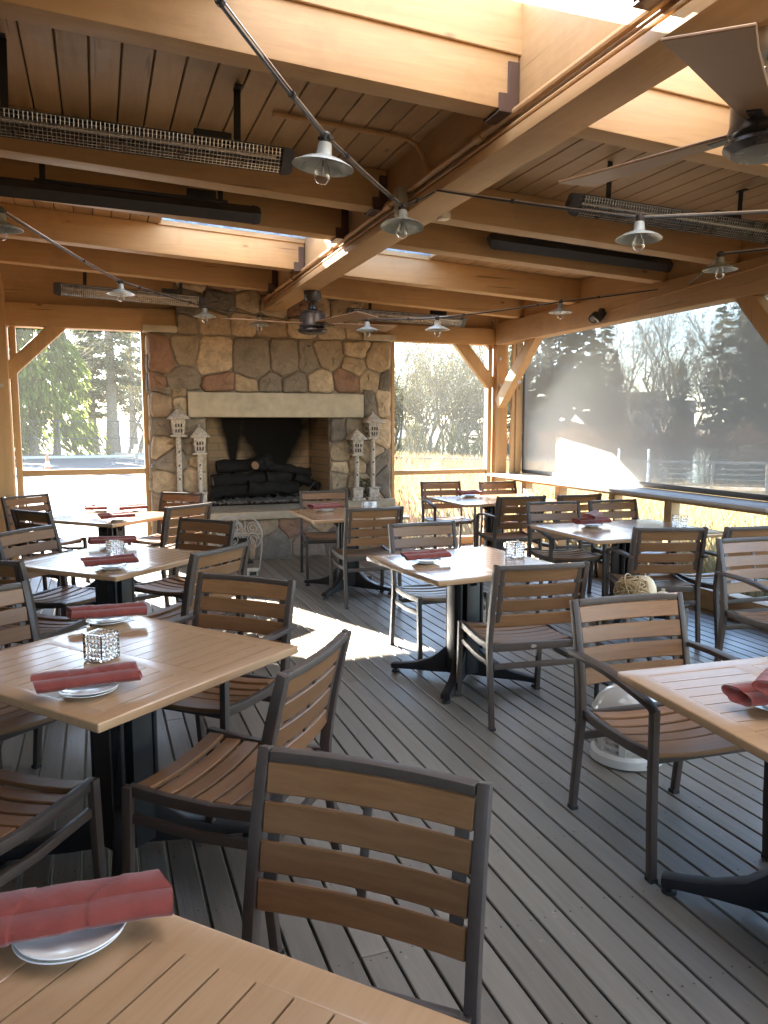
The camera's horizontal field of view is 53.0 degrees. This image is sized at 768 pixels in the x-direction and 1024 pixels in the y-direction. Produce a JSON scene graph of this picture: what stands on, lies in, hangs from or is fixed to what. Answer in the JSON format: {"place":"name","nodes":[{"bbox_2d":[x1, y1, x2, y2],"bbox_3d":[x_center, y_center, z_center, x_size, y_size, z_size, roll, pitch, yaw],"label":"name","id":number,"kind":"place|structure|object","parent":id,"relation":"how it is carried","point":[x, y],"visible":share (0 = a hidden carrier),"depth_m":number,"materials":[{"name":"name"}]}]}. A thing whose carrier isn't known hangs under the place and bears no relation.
{"place":"outdoors","nodes":[
{"label":"outdoors","id":0,"kind":"place"},
{"bbox_2d":[15,457,151,586],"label":"parking lot","id":1,"kind":"structure","parent":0,"point":[71,494],"depth_m":23.90,"materials":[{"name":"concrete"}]},
{"bbox_2d":[24,0,524,426],"label":"sky","id":2,"kind":"structure","parent":0,"point":[121,418],"materials":[{"name":"white"}]},
{"bbox_2d":[13,423,689,954],"bbox_3d":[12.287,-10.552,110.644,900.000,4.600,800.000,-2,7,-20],"label":"ground","id":3,"kind":"structure","parent":0,"point":[139,433],"depth_m":49.95,"materials":[{"name":"soil"}]},
{"bbox_2d":[8,327,54,453],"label":"cedar tree","id":4,"kind":"object","parent":3,"relation":"on","point":[22,391],"visible":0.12,"depth_m":46.96,"materials":[{"name":"green plant"}]},
{"bbox_2d":[14,328,99,454],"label":"cedar tree","id":5,"kind":"object","parent":3,"relation":"on","point":[74,388],"visible":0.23,"depth_m":49.17,"materials":[{"name":"green plant"}]},
{"bbox_2d":[8,328,111,455],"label":"cedar tree","id":6,"kind":"object","parent":3,"relation":"on","point":[79,368],"visible":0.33,"depth_m":48.13,"materials":[{"name":"green plant"}]},
{"bbox_2d":[13,420,143,455],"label":"chain link fence","id":7,"kind":"object","parent":3,"relation":"on","point":[60,436],"visible":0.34,"depth_m":46.84,"materials":[{"name":"metal"}]},
{"bbox_2d":[66,330,122,451],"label":"conifer tree","id":8,"kind":"object","parent":3,"relation":"on","point":[96,405],"visible":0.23,"depth_m":55.17,"materials":[{"name":"green plant"}]},
{"bbox_2d":[69,330,141,452],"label":"conifer tree","id":9,"kind":"object","parent":3,"relation":"on","point":[111,408],"visible":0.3,"depth_m":53.68,"materials":[{"name":"green plant"}]},
{"bbox_2d":[83,331,142,452],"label":"bare tree","id":10,"kind":"object","parent":3,"relation":"on","point":[139,418],"visible":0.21,"depth_m":52.77,"materials":[{"name":"brown plant"}]},
{"bbox_2d":[84,341,142,432],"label":"bare tree","id":11,"kind":"object","parent":3,"relation":"on","point":[122,399],"visible":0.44,"depth_m":54.93,"materials":[{"name":"brown plant"}]},
{"bbox_2d":[394,343,482,447],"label":"bare tree","id":12,"kind":"object","parent":3,"relation":"on","point":[434,407],"visible":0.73,"depth_m":77.22,"materials":[{"name":"grey plant"}]},
{"bbox_2d":[398,344,483,446],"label":"bare tree","id":13,"kind":"object","parent":3,"relation":"on","point":[465,401],"visible":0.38,"depth_m":81.67,"materials":[{"name":"brown plant"}]},
{"bbox_2d":[399,360,484,446],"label":"bare tree","id":14,"kind":"object","parent":3,"relation":"on","point":[440,414],"visible":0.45,"depth_m":83.26,"materials":[{"name":"brown plant"}]},
{"bbox_2d":[394,421,521,453],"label":"thicket undergrowth","id":15,"kind":"object","parent":3,"relation":"on","point":[467,447],"visible":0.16,"depth_m":77.74,"materials":[{"name":"green"}]},
{"bbox_2d":[416,352,509,450],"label":"bare tree","id":16,"kind":"object","parent":3,"relation":"on","point":[459,418],"visible":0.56,"depth_m":80.82,"materials":[{"name":"brown plant"}]},
{"bbox_2d":[425,344,510,440],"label":"bare tree","id":17,"kind":"object","parent":3,"relation":"on","point":[472,423],"visible":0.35,"depth_m":81.94,"materials":[{"name":"brown plant"}]},
{"bbox_2d":[394,449,597,538],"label":"meadow grass","id":18,"kind":"structure","parent":3,"relation":"on","point":[411,463],"depth_m":16.99,"materials":[{"name":"white"}]},
{"bbox_2d":[0,543,767,1023],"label":"deck","id":19,"kind":"structure","parent":0,"point":[586,923],"depth_m":2.93,"materials":[{"name":"grey paint"}]},
{"bbox_2d":[0,581,57,785],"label":"dining chair","id":20,"kind":"object","parent":19,"relation":"on","point":[15,721],"visible":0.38,"depth_m":3.41,"materials":[{"name":"wood"}]},
{"bbox_2d":[10,508,75,615],"bbox_3d":[-2.771,0.392,6.629,0.525,0.875,0.610,4,8,32],"label":"dining chair","id":21,"kind":"object","parent":19,"relation":"on","point":[18,515],"visible":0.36,"depth_m":6.36,"materials":[{"name":"wood"}]},
{"bbox_2d":[1,493,89,590],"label":"dining chair","id":22,"kind":"object","parent":19,"relation":"on","point":[25,500],"visible":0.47,"depth_m":7.68,"materials":[{"name":"wood"}]},
{"bbox_2d":[0,560,94,643],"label":"dining chair","id":23,"kind":"object","parent":19,"relation":"on","point":[48,626],"visible":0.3,"depth_m":4.21,"materials":[{"name":"wood"}]},
{"bbox_2d":[0,524,95,647],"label":"dining chair","id":24,"kind":"object","parent":19,"relation":"on","point":[64,595],"visible":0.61,"depth_m":5.23,"materials":[{"name":"wood"}]},
{"bbox_2d":[0,768,106,886],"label":"dining chair","id":25,"kind":"object","parent":19,"relation":"on","point":[25,815],"visible":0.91,"depth_m":2.38,"materials":[{"name":"brown metal"}]},
{"bbox_2d":[40,510,180,587],"bbox_3d":[-2.504,0.404,7.109,0.910,0.742,0.910,3,7,25],"label":"square dining table","id":26,"kind":"object","parent":19,"relation":"on","point":[104,526],"visible":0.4,"depth_m":6.95,"materials":[{"name":"brown wood"}]},
{"bbox_2d":[24,545,202,604],"bbox_3d":[-1.702,0.658,4.893,0.910,0.742,0.910,3,7,25],"label":"square dining table","id":27,"kind":"object","parent":19,"relation":"on","point":[114,586],"visible":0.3,"depth_m":4.77,"materials":[{"name":"brown wood"}]},
{"bbox_2d":[94,565,125,569],"bbox_3d":[-1.591,0.323,4.478,0.176,0.017,0.176,-2,7,-20],"label":"side plate","id":28,"kind":"object","parent":27,"relation":"on","point":[109,569],"visible":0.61,"depth_m":4.43,"materials":[{"name":"white ceramic"}]},
{"bbox_2d":[96,563,126,568],"bbox_3d":[-1.585,0.313,4.472,0.176,0.017,0.176,-5,8,-37],"label":"side plate","id":29,"kind":"object","parent":28,"relation":"on","point":[110,566],"visible":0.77,"depth_m":4.47,"materials":[{"name":"white ceramic"}]},
{"bbox_2d":[80,553,138,566],"bbox_3d":[-1.590,0.278,4.472,0.328,0.047,0.108,-4,8,-30],"label":"napkin roll","id":30,"kind":"object","parent":29,"relation":"on","point":[108,560],"visible":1,"depth_m":4.45,"materials":[{"name":"red fabric"}]},
{"bbox_2d":[0,615,297,876],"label":"square dining table","id":31,"kind":"object","parent":19,"relation":"on","point":[176,662],"visible":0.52,"depth_m":2.75,"materials":[{"name":"brown wood"}]},
{"bbox_2d":[58,686,117,697],"bbox_3d":[-0.925,0.558,2.413,0.176,0.017,0.176,-2,7,-20],"label":"side plate","id":32,"kind":"object","parent":31,"relation":"on","point":[78,696],"visible":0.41,"depth_m":2.37,"materials":[{"name":"white ceramic"}]},
{"bbox_2d":[61,682,118,694],"bbox_3d":[-0.919,0.549,2.408,0.176,0.017,0.176,-5,8,-37],"label":"side plate","id":33,"kind":"object","parent":32,"relation":"on","point":[91,690],"visible":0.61,"depth_m":2.39,"materials":[{"name":"white ceramic"}]},
{"bbox_2d":[30,661,142,693],"bbox_3d":[-0.925,0.513,2.407,0.328,0.047,0.108,-3,7,-24],"label":"napkin roll","id":34,"kind":"object","parent":33,"relation":"on","point":[58,680],"visible":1,"depth_m":2.38,"materials":[{"name":"red fabric"}]},
{"bbox_2d":[83,628,119,662],"bbox_3d":[-1.012,0.477,2.758,0.096,0.098,0.096,3,7,25],"label":"glass candle cube","id":35,"kind":"object","parent":31,"relation":"on","point":[100,645],"visible":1,"depth_m":2.73,"materials":[{"name":"white"}]},
{"bbox_2d":[85,617,128,625],"bbox_3d":[-1.172,0.461,3.265,0.176,0.017,0.176,-2,7,-20],"label":"side plate","id":36,"kind":"object","parent":31,"relation":"on","point":[96,623],"visible":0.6,"depth_m":3.23,"materials":[{"name":"white ceramic"}]},
{"bbox_2d":[86,616,129,622],"bbox_3d":[-1.167,0.451,3.260,0.176,0.017,0.176,-5,8,-37],"label":"side plate","id":37,"kind":"object","parent":36,"relation":"on","point":[108,620],"visible":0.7,"depth_m":3.25,"materials":[{"name":"white ceramic"}]},
{"bbox_2d":[66,602,146,619],"bbox_3d":[-1.171,0.416,3.254,0.328,0.048,0.112,-2,7,-16],"label":"napkin roll","id":38,"kind":"object","parent":37,"relation":"on","point":[83,612],"visible":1,"depth_m":3.23,"materials":[{"name":"red fabric"}]},
{"bbox_2d":[127,492,203,576],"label":"dining chair","id":39,"kind":"object","parent":19,"relation":"on","point":[154,539],"visible":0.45,"depth_m":7.98,"materials":[{"name":"wood"}]},
{"bbox_2d":[134,517,235,633],"bbox_3d":[-1.450,0.515,5.559,0.525,0.875,0.610,3,7,28],"label":"dining chair","id":40,"kind":"object","parent":19,"relation":"on","point":[172,586],"visible":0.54,"depth_m":5.69,"materials":[{"name":"wood"}]},
{"bbox_2d":[160,502,211,606],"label":"dining chair","id":41,"kind":"object","parent":19,"relation":"on","point":[176,511],"visible":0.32,"depth_m":6.72,"materials":[{"name":"wood"}]},
{"bbox_2d":[139,541,250,634],"bbox_3d":[-1.182,0.621,4.625,0.610,0.875,0.525,3,7,27],"label":"dining chair","id":42,"kind":"object","parent":19,"relation":"on","point":[184,606],"visible":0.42,"depth_m":4.49,"materials":[{"name":"wood"}]},
{"bbox_2d":[161,572,296,743],"bbox_3d":[-0.753,0.761,3.400,0.588,0.875,0.616,3,7,23],"label":"dining armchair","id":43,"kind":"object","parent":19,"relation":"on","point":[223,702],"visible":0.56,"depth_m":3.53,"materials":[{"name":"wood"}]},
{"bbox_2d":[0,914,468,1023],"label":"square dining table","id":44,"kind":"object","parent":19,"relation":"on","point":[174,969],"visible":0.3,"depth_m":1.15,"materials":[{"name":"brown wood"}]},
{"bbox_2d":[11,929,122,964],"bbox_3d":[-0.515,0.690,1.266,0.176,0.017,0.176,-2,7,-20],"label":"side plate","id":45,"kind":"object","parent":44,"relation":"on","point":[31,960],"visible":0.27,"depth_m":1.19,"materials":[{"name":"white ceramic"}]},
{"bbox_2d":[14,922,126,959],"bbox_3d":[-0.509,0.680,1.261,0.176,0.017,0.176,-5,8,-37],"label":"side plate","id":46,"kind":"object","parent":45,"relation":"on","point":[73,944],"visible":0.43,"depth_m":1.22,"materials":[{"name":"white ceramic"}]},
{"bbox_2d":[0,869,172,947],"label":"napkin roll","id":47,"kind":"object","parent":46,"relation":"on","point":[31,913],"visible":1,"depth_m":1.25,"materials":[{"name":"red fabric"}]},
{"bbox_2d":[210,515,262,569],"bbox_3d":[-1.617,0.335,8.354,0.564,0.599,0.259,-2,7,-20],"label":"scroll plant stand","id":48,"kind":"object","parent":19,"relation":"on","point":[240,539],"visible":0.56,"depth_m":8.34,"materials":[{"name":"white paint"}]},
{"bbox_2d":[121,629,351,954],"bbox_3d":[-0.469,0.857,2.563,0.610,0.875,0.525,2,7,19],"label":"dining chair","id":49,"kind":"object","parent":19,"relation":"on","point":[215,783],"visible":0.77,"depth_m":2.43,"materials":[{"name":"brown wood"}]},
{"bbox_2d":[142,282,398,560],"bbox_3d":[-1.359,-1.777,9.230,2.940,4.605,0.986,-2,7,-20],"label":"stone fireplace","id":50,"kind":"object","parent":19,"relation":"on","point":[280,393],"visible":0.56,"depth_m":9.01,"materials":[{"name":"brown stone"}]},
{"bbox_2d":[166,406,189,502],"bbox_3d":[-2.291,-0.618,8.605,0.234,1.114,0.234,-2,7,-20],"label":"birdhouse lantern","id":51,"kind":"object","parent":50,"relation":"on","point":[177,417],"visible":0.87,"depth_m":8.53,"materials":[{"name":"white paint"}]},
{"bbox_2d":[189,425,209,503],"bbox_3d":[-2.076,-0.526,8.685,0.212,0.914,0.212,-2,7,-20],"label":"birdhouse lantern","id":52,"kind":"object","parent":50,"relation":"on","point":[198,434],"visible":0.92,"depth_m":8.62,"materials":[{"name":"white paint"}]},
{"bbox_2d":[209,453,325,504],"bbox_3d":[-1.421,-0.416,9.312,1.382,0.572,0.501,-2,7,-20],"label":"gas log set","id":53,"kind":"object","parent":50,"relation":"on","point":[285,480],"visible":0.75,"depth_m":9.26,"materials":[{"name":"black"}]},
{"bbox_2d":[346,428,367,500],"bbox_3d":[-0.331,-0.580,9.327,0.212,0.874,0.212,-2,7,-20],"label":"birdhouse lantern","id":54,"kind":"object","parent":50,"relation":"on","point":[356,438],"visible":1,"depth_m":9.29,"materials":[{"name":"white paint"}]},
{"bbox_2d":[362,411,384,499],"bbox_3d":[-0.138,-0.689,9.397,0.234,1.074,0.234,-2,7,-20],"label":"birdhouse lantern","id":55,"kind":"object","parent":50,"relation":"on","point":[372,421],"visible":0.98,"depth_m":9.36,"materials":[{"name":"white paint"}]},
{"bbox_2d":[299,490,347,578],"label":"dining chair","id":56,"kind":"object","parent":19,"relation":"on","point":[321,537],"visible":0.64,"depth_m":8.19,"materials":[{"name":"wood"}]},
{"bbox_2d":[290,507,409,599],"bbox_3d":[-0.345,0.377,7.350,0.910,0.742,0.910,-2,7,-20],"label":"square dining table","id":57,"kind":"object","parent":19,"relation":"on","point":[335,516],"visible":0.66,"depth_m":7.26,"materials":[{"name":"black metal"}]},
{"bbox_2d":[329,506,403,608],"bbox_3d":[-0.164,0.363,6.885,0.525,0.875,0.610,-2,7,-18],"label":"dining chair","id":58,"kind":"object","parent":19,"relation":"on","point":[345,554],"visible":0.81,"depth_m":6.63,"materials":[{"name":"wood"}]},
{"bbox_2d":[242,744,492,1023],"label":"dining chair","id":59,"kind":"object","parent":19,"relation":"on","point":[369,785],"visible":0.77,"depth_m":1.60,"materials":[{"name":"brown wood"}]},
{"bbox_2d":[0,0,767,610],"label":"timber pavilion","id":60,"kind":"structure","parent":19,"relation":"on","point":[524,102],"depth_m":4.76,"materials":[{"name":"brown wood"}]},
{"bbox_2d":[53,272,205,307],"bbox_3d":[-2.631,-2.443,8.037,1.510,0.498,0.156,0,6,-20],"label":"infrared heater","id":61,"kind":"object","parent":60,"relation":"hanging from","point":[84,290],"visible":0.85,"depth_m":8.05,"materials":[{"name":"metal"}]},
{"bbox_2d":[0,163,261,224],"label":"infrared heater","id":62,"kind":"object","parent":60,"relation":"hanging from","point":[200,203],"visible":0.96,"depth_m":5.13,"materials":[{"name":"metal"}]},
{"bbox_2d":[5,212,267,316],"bbox_3d":[-2.015,-1.909,6.006,0.501,0.159,5.802,1,7,11],"label":"lamp cable","id":63,"kind":"object","parent":60,"relation":"attached to","point":[85,262],"visible":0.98,"depth_m":5.92,"materials":[{"name":"rubber"}]},
{"bbox_2d":[140,332,151,544],"bbox_3d":[-2.682,-0.714,8.723,0.065,2.598,0.070,-2,7,-20],"label":"window frame","id":64,"kind":"structure","parent":60,"relation":"in","point":[142,335],"depth_m":8.66,"materials":[{"name":"wood"}]},
{"bbox_2d":[0,32,294,174],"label":"infrared heater","id":65,"kind":"object","parent":60,"relation":"hanging from","point":[210,147],"visible":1,"depth_m":3.77,"materials":[{"name":"metal"}]},
{"bbox_2d":[223,290,396,346],"bbox_3d":[-0.589,-1.853,7.264,1.734,0.548,1.043,-2,7,-20],"label":"ceiling fan","id":66,"kind":"object","parent":60,"relation":"hanging from","point":[313,320],"visible":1,"depth_m":7.46,"materials":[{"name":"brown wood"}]},
{"bbox_2d":[214,0,434,206],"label":"lamp cable","id":67,"kind":"object","parent":60,"relation":"attached to","point":[291,93],"visible":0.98,"depth_m":2.42,"materials":[{"name":"metal"}]},
{"bbox_2d":[292,131,353,184],"bbox_3d":[-0.215,-1.263,2.751,0.223,0.181,0.223,12,9,35],"label":"enamel lamp","id":68,"kind":"object","parent":67,"relation":"hanging from","point":[323,161],"visible":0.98,"depth_m":2.77,"materials":[{"name":"metal"}]},
{"bbox_2d":[380,203,423,238],"bbox_3d":[0.093,-1.483,3.924,0.223,0.181,0.223,2,-1,-27],"label":"enamel lamp","id":69,"kind":"object","parent":67,"relation":"hanging from","point":[402,223],"visible":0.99,"depth_m":3.94,"materials":[{"name":"white"}]},
{"bbox_2d":[390,342,394,497],"bbox_3d":[0.102,-0.831,9.744,0.040,2.598,0.070,-2,7,-20],"label":"window frame","id":70,"kind":"structure","parent":60,"relation":"in","point":[392,344],"depth_m":9.66,"materials":[{"name":"wood"}]},
{"bbox_2d":[346,303,467,326],"bbox_3d":[0.287,-2.452,9.120,1.520,0.434,0.156,-1,6,-20],"label":"infrared heater","id":71,"kind":"object","parent":60,"relation":"hanging from","point":[460,321],"visible":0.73,"depth_m":9.15,"materials":[{"name":"metal"}]},
{"bbox_2d":[287,288,657,320],"bbox_3d":[0.429,-1.938,7.457,4.070,0.311,1.171,3,7,27],"label":"lamp cable","id":72,"kind":"object","parent":60,"relation":"attached to","point":[449,316],"visible":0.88,"depth_m":7.10,"materials":[{"name":"metal"}]},
{"bbox_2d":[513,343,522,472],"bbox_3d":[1.743,-1.371,10.047,0.090,1.718,0.085,-2,7,-20],"label":"window frame","id":73,"kind":"structure","parent":60,"relation":"in","point":[518,392],"depth_m":10.04,"materials":[{"name":"wood"}]},
{"bbox_2d":[486,233,673,272],"bbox_3d":[1.667,-2.212,6.399,1.780,0.269,0.146,0,6,-20],"label":"infrared heater","id":74,"kind":"object","parent":60,"relation":"hanging from","point":[529,245],"visible":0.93,"depth_m":6.34,"materials":[{"name":"metal"}]},
{"bbox_2d":[436,188,767,218],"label":"lamp cable","id":75,"kind":"object","parent":60,"relation":"attached to","point":[598,212],"visible":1,"depth_m":3.87,"materials":[{"name":"rubber"}]},
{"bbox_2d":[615,214,662,251],"bbox_3d":[1.257,-1.375,3.794,0.223,0.181,0.223,3,4,22],"label":"enamel lamp","id":76,"kind":"object","parent":75,"relation":"hanging from","point":[639,234],"visible":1,"depth_m":3.80,"materials":[{"name":"white"}]},
{"bbox_2d":[521,296,767,500],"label":"roller sun screen","id":77,"kind":"object","parent":60,"relation":"attached to","point":[676,401],"visible":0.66,"depth_m":7.62,"materials":[{"name":"white fabric"}]},
{"bbox_2d":[558,22,767,186],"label":"ceiling fan","id":78,"kind":"object","parent":60,"relation":"hanging from","point":[726,64],"visible":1,"depth_m":2.55,"materials":[{"name":"wood"}]},
{"bbox_2d":[565,161,767,243],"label":"infrared heater","id":79,"kind":"object","parent":60,"relation":"hanging from","point":[737,227],"visible":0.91,"depth_m":4.91,"materials":[{"name":"metal"}]},
{"bbox_2d":[388,521,489,659],"bbox_3d":[0.369,0.537,5.363,0.525,0.875,0.610,-2,7,-20],"label":"dining chair","id":80,"kind":"object","parent":19,"relation":"on","point":[421,594],"visible":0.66,"depth_m":5.48,"materials":[{"name":"wood"}]},
{"bbox_2d":[419,481,475,548],"bbox_3d":[0.767,0.082,9.341,0.588,0.875,0.616,-2,7,-14],"label":"dining armchair","id":81,"kind":"object","parent":19,"relation":"on","point":[460,520],"visible":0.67,"depth_m":9.50,"materials":[{"name":"wood"}]},
{"bbox_2d":[367,546,554,703],"bbox_3d":[0.497,0.672,4.768,0.910,0.742,0.910,-3,7,-26],"label":"square dining table","id":82,"kind":"object","parent":19,"relation":"on","point":[462,575],"visible":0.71,"depth_m":4.69,"materials":[{"name":"wood"}]},
{"bbox_2d":[412,560,439,563],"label":"side plate","id":83,"kind":"object","parent":82,"relation":"on","point":[424,563],"visible":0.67,"depth_m":4.62,"materials":[{"name":"white ceramic"}]},
{"bbox_2d":[415,558,440,562],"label":"side plate","id":84,"kind":"object","parent":83,"relation":"on","point":[430,560],"visible":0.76,"depth_m":4.66,"materials":[{"name":"white ceramic"}]},
{"bbox_2d":[400,549,450,560],"bbox_3d":[0.253,0.256,4.660,0.328,0.047,0.108,-3,7,-24],"label":"napkin roll","id":85,"kind":"object","parent":84,"relation":"on","point":[424,554],"visible":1,"depth_m":4.63,"materials":[{"name":"red fabric"}]},
{"bbox_2d":[428,494,555,548],"bbox_3d":[1.244,0.220,8.727,1.220,0.742,0.950,-2,7,-20],"label":"long dining table","id":86,"kind":"object","parent":19,"relation":"on","point":[487,503],"visible":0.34,"depth_m":8.64,"materials":[{"name":"brown wood"}]},
{"bbox_2d":[478,481,535,546],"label":"dining chair","id":87,"kind":"object","parent":19,"relation":"on","point":[511,485],"visible":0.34,"depth_m":9.54,"materials":[{"name":"wood"}]},
{"bbox_2d":[475,495,545,559],"bbox_3d":[1.292,0.244,7.929,0.588,0.875,0.616,-2,7,-14],"label":"dining armchair","id":88,"kind":"object","parent":19,"relation":"on","point":[494,537],"visible":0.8,"depth_m":7.67,"materials":[{"name":"wood"}]},
{"bbox_2d":[455,561,589,731],"bbox_3d":[0.744,0.665,4.240,0.525,0.875,0.610,-2,7,-13],"label":"dining chair","id":89,"kind":"object","parent":19,"relation":"on","point":[498,631],"visible":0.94,"depth_m":4.00,"materials":[{"name":"wood"}]},
{"bbox_2d":[527,493,601,576],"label":"dining chair","id":90,"kind":"object","parent":19,"relation":"on","point":[583,498],"visible":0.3,"depth_m":7.87,"materials":[{"name":"wood"}]},
{"bbox_2d":[524,501,606,610],"bbox_3d":[1.607,0.365,6.866,0.588,0.875,0.616,-1,7,-11],"label":"dining armchair","id":91,"kind":"object","parent":19,"relation":"on","point":[579,554],"visible":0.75,"depth_m":7.02,"materials":[{"name":"wood"}]},
{"bbox_2d":[589,683,661,771],"bbox_3d":[1.154,0.987,3.651,0.340,0.370,0.343,-2,7,-20],"label":"round floor lantern","id":92,"kind":"object","parent":19,"relation":"on","point":[607,752],"visible":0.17,"depth_m":3.56,"materials":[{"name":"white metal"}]},
{"bbox_2d":[530,519,722,623],"bbox_3d":[1.959,0.502,6.256,1.220,0.742,0.950,-2,7,-20],"label":"long dining table","id":93,"kind":"object","parent":19,"relation":"on","point":[616,534],"visible":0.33,"depth_m":6.16,"materials":[{"name":"brown wood"}]},
{"bbox_2d":[587,499,668,593],"bbox_3d":[2.233,0.346,7.032,0.525,0.875,0.610,-2,7,-18],"label":"dining chair","id":94,"kind":"object","parent":19,"relation":"on","point":[632,514],"visible":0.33,"depth_m":7.22,"materials":[{"name":"wood"}]},
{"bbox_2d":[602,527,708,642],"bbox_3d":[1.964,0.506,5.631,0.588,0.875,0.616,0,7,-2],"label":"dining armchair","id":95,"kind":"object","parent":19,"relation":"on","point":[666,578],"visible":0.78,"depth_m":5.38,"materials":[{"name":"wood"}]},
{"bbox_2d":[567,592,767,884],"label":"dining armchair","id":96,"kind":"object","parent":19,"relation":"on","point":[652,733],"visible":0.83,"depth_m":3.10,"materials":[{"name":"brown wood"}]},
{"bbox_2d":[617,656,767,912],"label":"square dining table","id":97,"kind":"object","parent":19,"relation":"on","point":[694,693],"visible":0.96,"depth_m":2.47,"materials":[{"name":"wood"}]},
{"bbox_2d":[755,706,767,710],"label":"side plate","id":98,"kind":"object","parent":97,"relation":"on","point":[764,708],"visible":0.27,"depth_m":2.26,"materials":[{"name":"white ceramic"}]},
{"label":"side plate","id":99,"kind":"object","parent":98,"relation":"on","visible":0},
{"bbox_2d":[721,682,767,706],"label":"napkin roll","id":100,"kind":"object","parent":99,"relation":"on","point":[746,694],"visible":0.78,"depth_m":2.24,"materials":[{"name":"red fabric"}]},
{"bbox_2d":[671,526,767,647],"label":"dining armchair","id":101,"kind":"object","parent":19,"relation":"on","point":[709,580],"visible":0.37,"depth_m":5.44,"materials":[{"name":"wood"}]},
{"bbox_2d":[714,537,767,661],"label":"dining armchair","id":102,"kind":"object","parent":19,"relation":"on","point":[753,618],"visible":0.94,"depth_m":4.77,"materials":[{"name":"wood"}]},
{"bbox_2d":[394,469,767,596],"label":"dry grass","id":103,"kind":"structure","parent":0,"point":[713,518],"depth_m":11.38,"materials":[{"name":"white"}]},
{"bbox_2d":[594,603,688,698],"bbox_3d":[1.343,0.794,4.044,0.366,0.663,0.312,-2,7,-20],"label":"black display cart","id":104,"kind":"object","parent":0,"point":[596,689],"visible":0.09,"depth_m":4.09,"materials":[{"name":"metal"}]},
{"bbox_2d":[613,573,649,602],"bbox_3d":[1.272,0.407,3.953,0.179,0.182,0.180,-2,7,-20],"label":"wicker ball","id":105,"kind":"object","parent":104,"relation":"on","point":[622,581],"visible":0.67,"depth_m":3.90,"materials":[{"name":"wicker"}]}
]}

